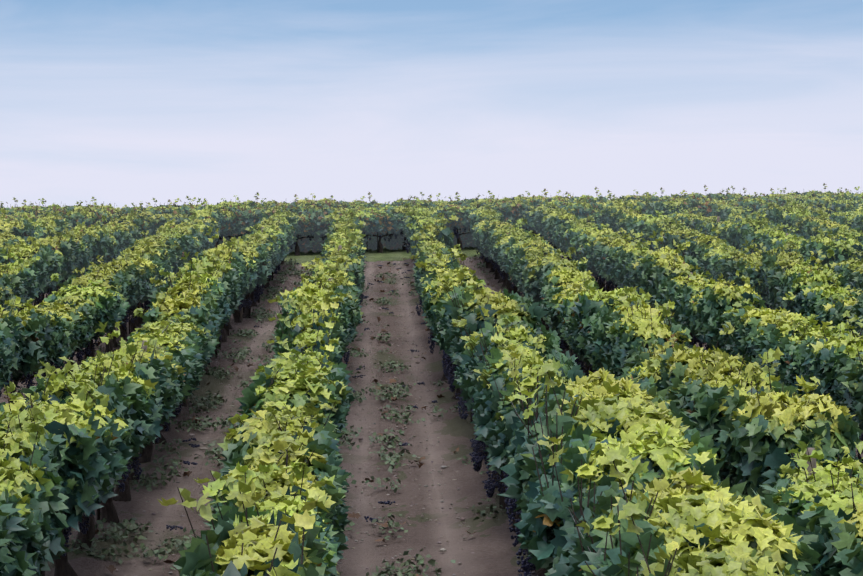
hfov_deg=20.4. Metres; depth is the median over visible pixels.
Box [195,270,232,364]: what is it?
vine
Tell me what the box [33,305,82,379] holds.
vine
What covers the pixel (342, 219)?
vine
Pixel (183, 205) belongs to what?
vine
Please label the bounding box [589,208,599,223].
vine
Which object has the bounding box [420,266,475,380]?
vine
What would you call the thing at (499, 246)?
vine
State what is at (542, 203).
vine
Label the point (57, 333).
vine
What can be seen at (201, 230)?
vine
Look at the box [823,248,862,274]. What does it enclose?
vine
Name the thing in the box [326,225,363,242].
vine
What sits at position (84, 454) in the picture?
vine
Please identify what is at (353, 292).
vine
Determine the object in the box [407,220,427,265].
vine
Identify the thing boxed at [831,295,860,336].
vine
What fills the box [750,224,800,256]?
vine
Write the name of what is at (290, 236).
vine
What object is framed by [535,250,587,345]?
vine
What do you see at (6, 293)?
vine
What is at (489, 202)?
vine
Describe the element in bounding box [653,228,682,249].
vine
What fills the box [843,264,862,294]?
vine
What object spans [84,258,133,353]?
vine
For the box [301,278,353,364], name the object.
vine
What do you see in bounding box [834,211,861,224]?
vine
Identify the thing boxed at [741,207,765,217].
vine
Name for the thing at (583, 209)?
vine
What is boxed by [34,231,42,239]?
vine
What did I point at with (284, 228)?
vine
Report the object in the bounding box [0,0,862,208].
sky
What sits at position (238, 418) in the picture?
vine
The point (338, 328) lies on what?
vine
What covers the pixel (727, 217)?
vine
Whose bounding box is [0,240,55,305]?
vine
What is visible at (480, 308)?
vine
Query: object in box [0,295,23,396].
vine
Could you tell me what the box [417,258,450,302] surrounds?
vine
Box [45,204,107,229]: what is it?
vine
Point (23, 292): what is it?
vine
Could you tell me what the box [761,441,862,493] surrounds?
vine
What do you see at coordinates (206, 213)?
vine
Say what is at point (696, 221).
vine
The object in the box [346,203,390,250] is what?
vine
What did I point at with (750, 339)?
vine
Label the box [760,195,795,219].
vine
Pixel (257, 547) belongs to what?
vine
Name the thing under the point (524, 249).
vine
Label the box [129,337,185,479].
vine
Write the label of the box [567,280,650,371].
vine
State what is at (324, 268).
vine
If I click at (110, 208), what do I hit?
vine
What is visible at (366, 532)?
pebbles
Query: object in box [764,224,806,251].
vine
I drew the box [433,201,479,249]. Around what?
vine
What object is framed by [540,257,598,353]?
vine
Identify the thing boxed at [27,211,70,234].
vine
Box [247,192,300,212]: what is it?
vine
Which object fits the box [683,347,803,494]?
vine
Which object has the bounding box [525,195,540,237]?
vine
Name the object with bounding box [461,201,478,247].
vine
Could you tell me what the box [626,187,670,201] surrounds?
vine
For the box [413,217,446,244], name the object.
vine
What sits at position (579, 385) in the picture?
vine
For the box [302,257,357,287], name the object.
vine
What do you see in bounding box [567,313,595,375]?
vine
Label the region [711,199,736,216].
vine
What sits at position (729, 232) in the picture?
vine
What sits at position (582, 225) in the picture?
vine
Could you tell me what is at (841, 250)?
vine
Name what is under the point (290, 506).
vine
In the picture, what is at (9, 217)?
vine
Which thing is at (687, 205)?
vine
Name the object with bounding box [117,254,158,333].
vine
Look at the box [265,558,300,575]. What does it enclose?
vine
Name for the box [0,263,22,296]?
vine
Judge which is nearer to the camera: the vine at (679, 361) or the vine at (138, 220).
the vine at (679, 361)
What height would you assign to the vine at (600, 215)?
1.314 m
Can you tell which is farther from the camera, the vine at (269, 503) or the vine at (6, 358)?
the vine at (6, 358)
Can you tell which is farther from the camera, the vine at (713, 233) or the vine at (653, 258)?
the vine at (713, 233)
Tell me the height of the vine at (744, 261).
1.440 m
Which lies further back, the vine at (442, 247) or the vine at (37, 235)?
the vine at (37, 235)
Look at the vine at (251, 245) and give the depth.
38.10 m
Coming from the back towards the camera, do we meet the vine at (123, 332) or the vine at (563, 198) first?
the vine at (563, 198)
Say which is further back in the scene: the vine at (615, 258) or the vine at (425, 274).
the vine at (615, 258)
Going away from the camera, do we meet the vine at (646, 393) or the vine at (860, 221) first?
the vine at (646, 393)
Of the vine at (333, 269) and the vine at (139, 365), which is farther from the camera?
the vine at (333, 269)
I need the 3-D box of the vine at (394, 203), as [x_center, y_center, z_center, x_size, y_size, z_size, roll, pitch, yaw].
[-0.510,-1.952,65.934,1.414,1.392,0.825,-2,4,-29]
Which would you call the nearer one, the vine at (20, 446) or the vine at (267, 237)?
the vine at (20, 446)
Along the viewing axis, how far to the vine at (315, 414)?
16.20 m
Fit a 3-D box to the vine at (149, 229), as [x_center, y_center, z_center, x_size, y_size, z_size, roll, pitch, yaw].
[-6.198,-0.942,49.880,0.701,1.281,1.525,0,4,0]
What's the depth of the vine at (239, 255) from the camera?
32.80 m
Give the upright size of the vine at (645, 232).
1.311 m
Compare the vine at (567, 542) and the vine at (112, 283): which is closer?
the vine at (567, 542)
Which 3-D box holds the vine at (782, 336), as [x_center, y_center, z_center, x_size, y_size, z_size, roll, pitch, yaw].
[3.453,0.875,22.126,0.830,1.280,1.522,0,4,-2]
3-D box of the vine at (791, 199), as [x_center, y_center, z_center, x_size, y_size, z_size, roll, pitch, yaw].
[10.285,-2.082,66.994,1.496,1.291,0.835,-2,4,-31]
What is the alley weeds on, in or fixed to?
on the vineyard ground
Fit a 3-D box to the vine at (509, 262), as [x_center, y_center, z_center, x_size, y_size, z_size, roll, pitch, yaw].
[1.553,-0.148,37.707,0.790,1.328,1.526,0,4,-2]
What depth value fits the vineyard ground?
20.89 m
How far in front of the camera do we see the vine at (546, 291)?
29.96 m
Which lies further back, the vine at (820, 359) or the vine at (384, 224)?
the vine at (384, 224)
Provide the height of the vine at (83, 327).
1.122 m
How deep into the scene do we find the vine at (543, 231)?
51.59 m
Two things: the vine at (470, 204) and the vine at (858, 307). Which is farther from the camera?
the vine at (470, 204)
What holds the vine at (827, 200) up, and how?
on the vineyard ground
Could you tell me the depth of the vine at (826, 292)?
28.02 m
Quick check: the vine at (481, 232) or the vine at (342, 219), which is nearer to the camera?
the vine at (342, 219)
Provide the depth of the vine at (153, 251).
35.99 m
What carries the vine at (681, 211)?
on the vineyard ground
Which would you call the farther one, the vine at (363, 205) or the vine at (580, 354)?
the vine at (363, 205)
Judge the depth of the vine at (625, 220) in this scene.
48.95 m
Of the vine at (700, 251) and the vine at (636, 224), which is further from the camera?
the vine at (636, 224)
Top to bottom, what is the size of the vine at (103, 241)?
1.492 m
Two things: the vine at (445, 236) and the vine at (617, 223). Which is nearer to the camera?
the vine at (445, 236)
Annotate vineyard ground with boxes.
[0,246,862,575]
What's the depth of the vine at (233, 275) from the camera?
30.60 m
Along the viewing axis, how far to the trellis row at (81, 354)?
28.82 m
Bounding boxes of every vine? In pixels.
[0,197,30,214]
[0,208,35,244]
[0,208,39,221]
[0,224,24,243]
[0,230,18,254]
[0,235,55,301]
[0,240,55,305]
[0,248,41,310]
[0,261,30,310]
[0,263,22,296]
[0,285,15,313]
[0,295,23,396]
[0,296,54,403]
[0,326,14,389]
[0,372,114,575]
[0,403,69,512]
[0,421,70,575]
[0,503,23,575]
[1,207,40,216]
[7,212,46,238]
[7,298,65,409]
[16,350,143,548]
[19,199,73,215]
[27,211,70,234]
[27,382,134,575]
[33,222,55,237]
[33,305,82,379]
[34,221,78,293]
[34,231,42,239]
[36,202,95,215]
[36,208,71,228]
[38,243,66,307]
[39,298,91,372]
[43,273,130,364]
[44,291,100,374]
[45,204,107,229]
[56,262,126,356]
[58,231,88,288]
[61,225,96,276]
[65,197,104,209]
[69,215,111,264]
[70,357,163,522]
[71,200,127,214]
[78,243,92,276]
[80,321,168,501]
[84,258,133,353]
[85,247,146,347]
[92,223,130,255]
[96,221,135,246]
[96,255,149,340]
[97,227,120,262]
[102,203,156,235]
[102,213,141,239]
[105,240,118,262]
[108,207,148,238]
[116,250,165,326]
[117,237,169,319]
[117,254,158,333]
[118,320,203,431]
[118,335,204,444]
[122,198,172,214]
[127,308,219,416]
[128,214,151,236]
[129,227,178,297]
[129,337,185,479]
[135,332,191,462]
[137,240,172,308]
[138,206,179,215]
[142,283,220,406]
[144,208,194,234]
[146,227,187,286]
[146,263,223,395]
[154,226,195,276]
[156,212,202,240]
[156,256,230,384]
[157,196,204,207]
[157,478,331,575]
[165,198,205,214]
[173,227,202,266]
[176,252,233,374]
[177,224,204,273]
[183,214,221,244]
[184,217,215,250]
[184,254,242,356]
[186,204,246,247]
[187,249,246,348]
[188,216,216,242]
[191,198,221,233]
[194,463,338,575]
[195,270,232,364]
[198,228,246,341]
[202,458,342,575]
[206,198,256,211]
[207,438,351,556]
[217,195,260,204]
[217,202,249,245]
[218,406,341,477]
[226,261,250,335]
[228,243,253,328]
[228,401,348,501]
[230,201,282,236]
[230,237,270,317]
[231,233,270,312]
[233,255,260,322]
[236,355,350,437]
[240,224,279,296]
[242,236,273,306]
[244,234,277,302]
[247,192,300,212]
[250,348,355,443]
[251,217,289,280]
[252,225,288,288]
[257,210,299,265]
[260,214,296,252]
[261,235,283,287]
[262,395,340,451]
[265,205,297,263]
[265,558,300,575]
[266,335,339,363]
[267,217,292,273]
[268,295,334,349]
[268,313,341,364]
[275,295,346,363]
[278,265,351,346]
[281,202,309,252]
[284,210,326,255]
[285,288,347,360]
[294,193,342,207]
[294,198,318,207]
[296,199,347,252]
[298,200,329,211]
[300,262,362,346]
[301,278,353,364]
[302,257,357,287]
[304,275,362,324]
[305,260,354,279]
[307,261,356,285]
[310,202,341,249]
[312,251,365,298]
[314,209,368,239]
[320,227,362,258]
[321,231,365,265]
[321,255,364,300]
[322,238,361,260]
[323,245,365,303]
[324,212,360,238]
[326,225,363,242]
[326,234,366,266]
[327,213,357,232]
[328,283,359,360]
[330,209,365,230]
[331,219,365,235]
[332,208,360,222]
[339,192,377,206]
[345,200,368,208]
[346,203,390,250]
[347,196,397,207]
[359,207,402,252]
[364,198,406,236]
[382,203,414,249]
[387,192,428,206]
[392,202,448,233]
[400,205,420,259]
[402,206,417,244]
[403,200,439,253]
[403,208,433,252]
[406,208,443,248]
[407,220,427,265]
[410,208,442,229]
[410,252,434,302]
[411,243,459,334]
[412,229,450,264]
[412,232,450,262]
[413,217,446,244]
[414,213,458,255]
[415,257,449,305]
[417,192,468,244]
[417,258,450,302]
[420,248,460,265]
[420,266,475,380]
[421,195,470,246]
[421,265,468,301]
[424,193,472,204]
[425,252,482,290]
[431,275,477,366]
[432,287,484,399]
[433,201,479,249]
[437,277,549,421]
[437,279,519,410]
[451,319,540,405]
[452,332,502,452]
[457,190,497,203]
[460,332,588,508]
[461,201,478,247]
[463,333,561,487]
[465,198,492,244]
[466,315,562,418]
[468,205,493,255]
[470,201,504,261]
[472,213,503,262]
[472,219,492,267]
[473,193,523,203]
[473,220,511,271]
[473,367,531,530]
[477,195,529,225]
[479,210,520,282]
[479,222,495,274]
[479,235,500,278]
[487,222,521,286]
[488,218,528,288]
[489,219,532,292]
[494,234,523,294]
[497,357,698,571]
[501,344,637,519]
[502,351,672,575]
[503,239,534,288]
[504,238,533,295]
[505,230,548,248]
[508,247,555,324]
[510,191,543,199]
[511,189,554,204]
[512,236,556,295]
[513,387,725,575]
[519,211,538,238]
[521,247,575,329]
[521,249,561,333]
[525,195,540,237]
[526,191,574,201]
[528,192,575,206]
[530,202,560,236]
[535,202,560,239]
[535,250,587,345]
[537,435,752,575]
[539,270,598,355]
[540,207,564,248]
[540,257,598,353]
[542,209,566,256]
[545,283,590,371]
[546,208,583,257]
[549,196,600,222]
[553,218,577,258]
[553,290,588,375]
[559,196,592,203]
[560,442,821,575]
[561,215,602,259]
[561,290,612,381]
[562,187,608,202]
[563,223,594,257]
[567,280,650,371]
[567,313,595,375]
[569,227,597,273]
[573,218,620,289]
[576,495,811,575]
[577,238,611,291]
[580,292,652,379]
[587,196,638,212]
[588,228,623,291]
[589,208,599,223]
[592,288,678,371]
[594,232,623,290]
[595,212,599,224]
[595,229,635,289]
[598,204,612,230]
[598,231,649,290]
[600,286,692,377]
[601,194,629,227]
[607,197,642,231]
[610,232,650,288]
[612,208,639,234]
[615,238,654,287]
[616,330,695,381]
[619,203,654,238]
[620,190,662,200]
[622,347,690,393]
[624,242,656,286]
[625,192,668,214]
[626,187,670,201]
[627,206,674,243]
[628,245,661,293]
[637,230,699,290]
[638,249,709,310]
[641,217,670,249]
[648,189,691,201]
[648,217,689,250]
[652,194,687,216]
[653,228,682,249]
[654,265,718,345]
[654,322,747,397]
[658,224,700,254]
[660,195,691,208]
[664,351,746,470]
[667,190,717,207]
[667,205,687,216]
[671,185,715,199]
[671,271,732,349]
[672,207,697,223]
[677,211,702,228]
[679,223,729,256]
[682,280,732,353]
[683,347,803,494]
[686,204,707,216]
[689,212,725,229]
[690,196,740,216]
[694,239,740,276]
[695,217,720,233]
[696,270,766,348]
[701,244,748,279]
[703,297,758,372]
[705,212,734,235]
[707,186,745,198]
[709,250,747,283]
[710,228,718,236]
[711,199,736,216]
[712,195,733,202]
[715,201,750,220]
[716,218,745,239]
[716,362,862,496]
[718,187,756,200]
[719,242,766,285]
[725,193,775,213]
[725,210,744,222]
[726,226,734,245]
[729,210,780,249]
[729,292,812,360]
[731,239,776,278]
[731,255,774,309]
[737,188,782,201]
[739,222,789,255]
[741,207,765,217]
[742,312,808,373]
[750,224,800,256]
[752,208,767,219]
[754,314,847,384]
[757,239,810,309]
[759,438,862,572]
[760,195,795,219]
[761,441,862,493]
[764,189,806,198]
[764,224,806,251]
[765,249,825,309]
[768,201,813,229]
[771,235,803,255]
[777,193,797,205]
[777,249,850,314]
[779,191,822,200]
[779,321,848,397]
[780,200,819,231]
[786,239,814,254]
[788,205,827,236]
[791,183,832,195]
[793,190,836,208]
[797,229,836,258]
[797,310,862,458]
[798,268,859,325]
[798,500,862,575]
[800,212,831,239]
[804,228,862,269]
[805,209,849,239]
[807,201,834,218]
[811,188,856,200]
[814,285,862,329]
[818,215,860,238]
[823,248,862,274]
[826,195,861,211]
[826,348,862,463]
[827,207,851,220]
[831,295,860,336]
[833,228,862,240]
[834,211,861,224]
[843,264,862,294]
[844,230,862,241]
[845,207,862,228]
[849,292,862,335]
[852,192,862,200]
[853,205,862,210]
[855,214,862,231]
[855,352,862,411]
[857,235,862,244]
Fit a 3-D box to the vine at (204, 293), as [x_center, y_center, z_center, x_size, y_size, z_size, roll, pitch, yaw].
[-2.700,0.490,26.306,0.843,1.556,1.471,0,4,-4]
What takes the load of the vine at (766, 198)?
on the vineyard ground
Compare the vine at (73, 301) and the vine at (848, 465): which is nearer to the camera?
the vine at (848, 465)
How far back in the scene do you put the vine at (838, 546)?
11.40 m
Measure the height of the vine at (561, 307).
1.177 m
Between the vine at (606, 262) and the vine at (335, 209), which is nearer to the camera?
the vine at (606, 262)
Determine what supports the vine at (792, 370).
on the vineyard ground
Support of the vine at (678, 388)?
on the vineyard ground
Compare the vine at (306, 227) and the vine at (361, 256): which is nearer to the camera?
the vine at (361, 256)
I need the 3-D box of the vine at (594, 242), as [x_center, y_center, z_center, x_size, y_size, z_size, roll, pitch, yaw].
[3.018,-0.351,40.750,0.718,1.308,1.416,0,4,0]
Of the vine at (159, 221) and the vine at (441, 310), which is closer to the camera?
the vine at (441, 310)
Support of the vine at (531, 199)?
on the vineyard ground
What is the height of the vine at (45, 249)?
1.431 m
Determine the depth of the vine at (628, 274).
34.29 m
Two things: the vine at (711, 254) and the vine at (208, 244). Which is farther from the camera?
the vine at (208, 244)
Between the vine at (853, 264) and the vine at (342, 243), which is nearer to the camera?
the vine at (853, 264)
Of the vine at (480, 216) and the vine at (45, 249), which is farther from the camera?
the vine at (480, 216)
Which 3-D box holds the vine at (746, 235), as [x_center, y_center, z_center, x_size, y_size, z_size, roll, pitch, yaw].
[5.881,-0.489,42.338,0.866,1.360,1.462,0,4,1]
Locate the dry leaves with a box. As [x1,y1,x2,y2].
[4,257,493,575]
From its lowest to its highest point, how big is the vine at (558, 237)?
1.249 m
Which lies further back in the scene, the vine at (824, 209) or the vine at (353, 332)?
the vine at (824, 209)
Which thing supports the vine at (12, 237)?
on the vineyard ground
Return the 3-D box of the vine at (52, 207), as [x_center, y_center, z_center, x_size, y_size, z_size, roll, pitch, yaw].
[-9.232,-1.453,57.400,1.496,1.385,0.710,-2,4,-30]
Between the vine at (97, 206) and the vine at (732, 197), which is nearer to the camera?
the vine at (97, 206)
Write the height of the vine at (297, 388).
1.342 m
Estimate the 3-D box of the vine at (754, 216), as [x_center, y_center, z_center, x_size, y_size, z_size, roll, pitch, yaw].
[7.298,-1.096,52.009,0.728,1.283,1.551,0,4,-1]
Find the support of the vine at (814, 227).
on the vineyard ground
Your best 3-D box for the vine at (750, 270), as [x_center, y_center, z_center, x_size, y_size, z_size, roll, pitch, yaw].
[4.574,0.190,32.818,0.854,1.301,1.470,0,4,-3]
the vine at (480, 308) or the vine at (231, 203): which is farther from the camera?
the vine at (231, 203)
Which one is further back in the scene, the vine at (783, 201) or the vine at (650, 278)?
the vine at (783, 201)
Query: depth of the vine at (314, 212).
56.68 m
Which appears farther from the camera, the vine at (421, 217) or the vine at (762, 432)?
the vine at (421, 217)
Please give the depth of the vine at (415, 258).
35.73 m
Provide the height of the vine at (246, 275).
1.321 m
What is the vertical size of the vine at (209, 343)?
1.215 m
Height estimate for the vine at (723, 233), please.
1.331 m
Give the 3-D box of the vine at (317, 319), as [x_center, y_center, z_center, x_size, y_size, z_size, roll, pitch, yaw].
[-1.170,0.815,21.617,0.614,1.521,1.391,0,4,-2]
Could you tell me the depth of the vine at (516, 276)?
35.44 m
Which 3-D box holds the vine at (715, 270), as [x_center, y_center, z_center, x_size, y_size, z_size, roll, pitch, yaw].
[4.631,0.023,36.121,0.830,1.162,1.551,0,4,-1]
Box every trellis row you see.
[44,296,140,364]
[140,227,263,367]
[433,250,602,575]
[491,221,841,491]
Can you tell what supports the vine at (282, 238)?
on the vineyard ground
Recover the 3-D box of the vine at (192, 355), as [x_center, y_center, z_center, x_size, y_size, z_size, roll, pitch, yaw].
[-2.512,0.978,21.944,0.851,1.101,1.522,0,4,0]
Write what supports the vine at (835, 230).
on the vineyard ground
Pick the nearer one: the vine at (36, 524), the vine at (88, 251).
the vine at (36, 524)
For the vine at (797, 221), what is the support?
on the vineyard ground
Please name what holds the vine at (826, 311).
on the vineyard ground
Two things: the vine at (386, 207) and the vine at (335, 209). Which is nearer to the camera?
the vine at (335, 209)
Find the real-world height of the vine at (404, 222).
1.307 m
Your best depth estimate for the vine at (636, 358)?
20.10 m
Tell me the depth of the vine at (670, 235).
42.30 m
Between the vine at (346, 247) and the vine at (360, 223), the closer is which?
the vine at (346, 247)
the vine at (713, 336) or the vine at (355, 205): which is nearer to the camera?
the vine at (713, 336)
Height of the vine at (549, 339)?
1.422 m
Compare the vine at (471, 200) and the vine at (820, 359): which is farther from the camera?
the vine at (471, 200)
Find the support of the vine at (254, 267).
on the vineyard ground
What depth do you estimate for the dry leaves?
24.77 m
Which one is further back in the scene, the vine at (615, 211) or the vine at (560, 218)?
the vine at (615, 211)
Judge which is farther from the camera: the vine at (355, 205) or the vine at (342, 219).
the vine at (355, 205)
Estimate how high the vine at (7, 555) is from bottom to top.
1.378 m
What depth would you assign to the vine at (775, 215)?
48.58 m
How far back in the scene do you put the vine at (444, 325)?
24.92 m
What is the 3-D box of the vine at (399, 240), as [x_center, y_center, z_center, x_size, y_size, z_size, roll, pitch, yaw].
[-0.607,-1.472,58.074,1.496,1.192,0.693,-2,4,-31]
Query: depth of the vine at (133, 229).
47.56 m
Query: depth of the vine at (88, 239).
40.87 m
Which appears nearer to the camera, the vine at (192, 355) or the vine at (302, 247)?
the vine at (192, 355)
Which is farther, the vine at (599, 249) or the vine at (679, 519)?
the vine at (599, 249)
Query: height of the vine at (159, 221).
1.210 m
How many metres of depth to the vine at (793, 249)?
38.17 m
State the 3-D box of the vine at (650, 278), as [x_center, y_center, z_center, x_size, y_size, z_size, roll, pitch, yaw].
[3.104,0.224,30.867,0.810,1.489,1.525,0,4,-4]
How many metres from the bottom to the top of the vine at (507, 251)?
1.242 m
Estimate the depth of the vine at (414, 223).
45.69 m
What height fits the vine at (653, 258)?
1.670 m
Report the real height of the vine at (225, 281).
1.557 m
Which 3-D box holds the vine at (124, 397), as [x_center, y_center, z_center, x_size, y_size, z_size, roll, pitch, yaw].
[-2.420,1.170,16.456,0.818,1.455,1.470,0,4,-1]
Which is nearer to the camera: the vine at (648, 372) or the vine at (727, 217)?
the vine at (648, 372)
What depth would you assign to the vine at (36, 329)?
23.07 m
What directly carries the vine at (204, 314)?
on the vineyard ground
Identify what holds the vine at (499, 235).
on the vineyard ground
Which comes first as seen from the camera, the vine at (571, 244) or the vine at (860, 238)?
the vine at (860, 238)
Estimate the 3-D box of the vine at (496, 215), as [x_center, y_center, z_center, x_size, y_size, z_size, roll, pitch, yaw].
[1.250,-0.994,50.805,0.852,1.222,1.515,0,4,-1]
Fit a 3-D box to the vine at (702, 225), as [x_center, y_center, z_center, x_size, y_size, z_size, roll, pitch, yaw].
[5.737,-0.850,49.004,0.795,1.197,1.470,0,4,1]
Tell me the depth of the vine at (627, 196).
69.50 m
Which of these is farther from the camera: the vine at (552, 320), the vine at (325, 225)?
the vine at (325, 225)
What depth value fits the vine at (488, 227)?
45.04 m
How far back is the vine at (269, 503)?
11.80 m
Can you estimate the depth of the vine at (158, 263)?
35.30 m
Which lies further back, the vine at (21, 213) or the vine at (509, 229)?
the vine at (21, 213)
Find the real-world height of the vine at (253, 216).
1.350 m
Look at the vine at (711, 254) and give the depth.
37.26 m
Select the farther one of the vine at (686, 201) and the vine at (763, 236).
the vine at (686, 201)
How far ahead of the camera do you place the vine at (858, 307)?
25.46 m
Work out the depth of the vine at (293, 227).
49.16 m
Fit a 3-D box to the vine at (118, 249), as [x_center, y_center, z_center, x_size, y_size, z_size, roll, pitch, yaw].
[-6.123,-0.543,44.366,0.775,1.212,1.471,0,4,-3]
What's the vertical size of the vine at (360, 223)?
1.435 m
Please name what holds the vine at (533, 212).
on the vineyard ground
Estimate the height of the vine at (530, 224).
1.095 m
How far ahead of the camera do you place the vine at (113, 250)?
42.89 m
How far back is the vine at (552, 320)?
28.59 m
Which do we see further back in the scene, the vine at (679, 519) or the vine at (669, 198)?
the vine at (669, 198)
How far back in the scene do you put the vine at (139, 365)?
18.67 m
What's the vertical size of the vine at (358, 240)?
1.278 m
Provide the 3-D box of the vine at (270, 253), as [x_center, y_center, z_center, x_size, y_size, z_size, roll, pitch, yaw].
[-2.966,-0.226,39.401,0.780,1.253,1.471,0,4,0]
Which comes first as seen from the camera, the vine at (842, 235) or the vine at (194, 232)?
the vine at (842, 235)
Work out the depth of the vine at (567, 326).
26.68 m
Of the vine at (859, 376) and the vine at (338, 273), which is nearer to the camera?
the vine at (859, 376)
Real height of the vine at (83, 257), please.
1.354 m
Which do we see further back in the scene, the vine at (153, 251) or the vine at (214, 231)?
the vine at (214, 231)
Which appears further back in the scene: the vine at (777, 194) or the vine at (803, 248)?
the vine at (777, 194)
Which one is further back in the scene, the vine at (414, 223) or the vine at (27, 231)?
the vine at (414, 223)
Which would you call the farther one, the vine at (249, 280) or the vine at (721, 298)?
the vine at (249, 280)
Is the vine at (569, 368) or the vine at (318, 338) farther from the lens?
the vine at (318, 338)
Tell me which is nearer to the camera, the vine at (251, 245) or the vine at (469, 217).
the vine at (251, 245)
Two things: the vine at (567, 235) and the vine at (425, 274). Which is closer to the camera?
the vine at (425, 274)
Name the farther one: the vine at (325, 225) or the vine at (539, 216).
the vine at (325, 225)
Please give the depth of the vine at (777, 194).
70.36 m
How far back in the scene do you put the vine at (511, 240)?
39.73 m
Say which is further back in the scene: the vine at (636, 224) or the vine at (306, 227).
the vine at (306, 227)
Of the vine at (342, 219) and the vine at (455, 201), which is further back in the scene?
the vine at (455, 201)
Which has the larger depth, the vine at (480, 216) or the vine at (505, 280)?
the vine at (480, 216)
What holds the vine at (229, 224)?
on the vineyard ground
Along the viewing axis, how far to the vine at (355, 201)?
63.21 m
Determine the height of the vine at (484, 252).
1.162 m
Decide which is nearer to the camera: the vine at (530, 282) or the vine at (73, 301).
the vine at (73, 301)
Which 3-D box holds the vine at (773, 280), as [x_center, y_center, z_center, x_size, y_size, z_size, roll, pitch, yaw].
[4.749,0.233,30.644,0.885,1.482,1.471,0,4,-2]
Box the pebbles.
[1,255,697,575]
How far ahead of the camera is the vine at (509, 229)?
43.10 m
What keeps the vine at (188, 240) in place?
on the vineyard ground
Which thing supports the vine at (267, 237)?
on the vineyard ground
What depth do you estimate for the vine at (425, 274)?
32.63 m
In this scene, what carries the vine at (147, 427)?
on the vineyard ground
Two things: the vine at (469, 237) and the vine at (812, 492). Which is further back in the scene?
the vine at (469, 237)
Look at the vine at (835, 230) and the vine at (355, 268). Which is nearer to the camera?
the vine at (355, 268)
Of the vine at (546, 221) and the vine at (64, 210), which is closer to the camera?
the vine at (546, 221)
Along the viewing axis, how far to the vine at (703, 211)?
61.23 m
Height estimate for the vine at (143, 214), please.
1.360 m
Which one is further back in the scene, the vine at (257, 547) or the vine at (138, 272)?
the vine at (138, 272)
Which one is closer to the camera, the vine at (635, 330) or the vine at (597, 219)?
the vine at (635, 330)
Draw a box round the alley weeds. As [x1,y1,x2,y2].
[67,254,584,575]
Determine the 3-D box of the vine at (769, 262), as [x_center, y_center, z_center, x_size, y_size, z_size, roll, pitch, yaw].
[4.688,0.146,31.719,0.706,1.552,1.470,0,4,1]
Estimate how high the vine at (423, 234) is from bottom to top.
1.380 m
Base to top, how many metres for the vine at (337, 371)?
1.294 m
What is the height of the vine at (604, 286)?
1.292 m
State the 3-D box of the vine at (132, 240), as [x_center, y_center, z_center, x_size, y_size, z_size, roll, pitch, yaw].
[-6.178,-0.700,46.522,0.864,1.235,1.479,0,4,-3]
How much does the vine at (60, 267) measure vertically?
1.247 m
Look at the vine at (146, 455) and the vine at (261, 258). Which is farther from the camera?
the vine at (261, 258)
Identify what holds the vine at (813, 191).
on the vineyard ground
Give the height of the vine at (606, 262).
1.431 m
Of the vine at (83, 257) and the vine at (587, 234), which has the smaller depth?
the vine at (83, 257)
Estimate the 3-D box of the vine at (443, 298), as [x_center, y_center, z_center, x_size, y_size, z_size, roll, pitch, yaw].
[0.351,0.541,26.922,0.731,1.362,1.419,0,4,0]
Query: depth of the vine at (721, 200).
63.55 m
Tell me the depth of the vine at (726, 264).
34.98 m
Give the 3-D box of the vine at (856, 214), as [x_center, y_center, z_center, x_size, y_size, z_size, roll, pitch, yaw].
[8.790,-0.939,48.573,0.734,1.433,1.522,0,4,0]
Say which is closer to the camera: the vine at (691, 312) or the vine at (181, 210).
the vine at (691, 312)
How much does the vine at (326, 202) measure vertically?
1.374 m
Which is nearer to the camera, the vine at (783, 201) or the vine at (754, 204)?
the vine at (754, 204)
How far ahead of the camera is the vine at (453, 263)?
33.39 m
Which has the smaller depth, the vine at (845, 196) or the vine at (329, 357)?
the vine at (329, 357)
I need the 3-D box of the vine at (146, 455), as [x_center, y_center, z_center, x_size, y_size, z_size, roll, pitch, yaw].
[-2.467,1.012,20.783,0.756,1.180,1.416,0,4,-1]
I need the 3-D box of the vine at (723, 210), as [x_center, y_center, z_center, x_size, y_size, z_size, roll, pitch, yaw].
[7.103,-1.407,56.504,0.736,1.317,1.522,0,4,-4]
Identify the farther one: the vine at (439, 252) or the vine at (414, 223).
the vine at (414, 223)
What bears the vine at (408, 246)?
on the vineyard ground
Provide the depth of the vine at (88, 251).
40.19 m
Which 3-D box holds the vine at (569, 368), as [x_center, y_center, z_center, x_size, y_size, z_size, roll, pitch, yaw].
[0.698,1.050,18.143,0.919,1.446,1.533,0,4,-1]
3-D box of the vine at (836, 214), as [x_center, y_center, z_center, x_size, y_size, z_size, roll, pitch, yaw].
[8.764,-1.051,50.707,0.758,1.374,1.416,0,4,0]
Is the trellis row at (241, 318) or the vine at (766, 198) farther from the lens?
the vine at (766, 198)
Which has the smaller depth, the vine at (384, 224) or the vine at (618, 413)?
the vine at (618, 413)
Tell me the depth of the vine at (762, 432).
14.14 m
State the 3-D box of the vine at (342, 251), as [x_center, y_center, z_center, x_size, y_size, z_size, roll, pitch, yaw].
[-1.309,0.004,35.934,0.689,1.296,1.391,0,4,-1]
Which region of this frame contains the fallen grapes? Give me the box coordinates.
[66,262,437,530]
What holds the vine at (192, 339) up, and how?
on the vineyard ground
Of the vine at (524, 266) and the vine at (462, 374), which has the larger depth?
the vine at (524, 266)
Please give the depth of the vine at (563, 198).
63.14 m
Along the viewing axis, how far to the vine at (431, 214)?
46.63 m
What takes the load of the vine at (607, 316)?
on the vineyard ground
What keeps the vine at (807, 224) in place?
on the vineyard ground
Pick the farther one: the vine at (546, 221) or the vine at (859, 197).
the vine at (859, 197)
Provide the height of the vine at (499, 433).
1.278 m
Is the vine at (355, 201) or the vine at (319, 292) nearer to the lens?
the vine at (319, 292)
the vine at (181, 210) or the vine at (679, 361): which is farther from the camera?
the vine at (181, 210)
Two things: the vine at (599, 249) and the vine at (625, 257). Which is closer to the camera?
the vine at (625, 257)
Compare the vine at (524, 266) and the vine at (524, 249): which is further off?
the vine at (524, 249)
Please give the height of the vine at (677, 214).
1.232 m
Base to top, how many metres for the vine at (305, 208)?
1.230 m

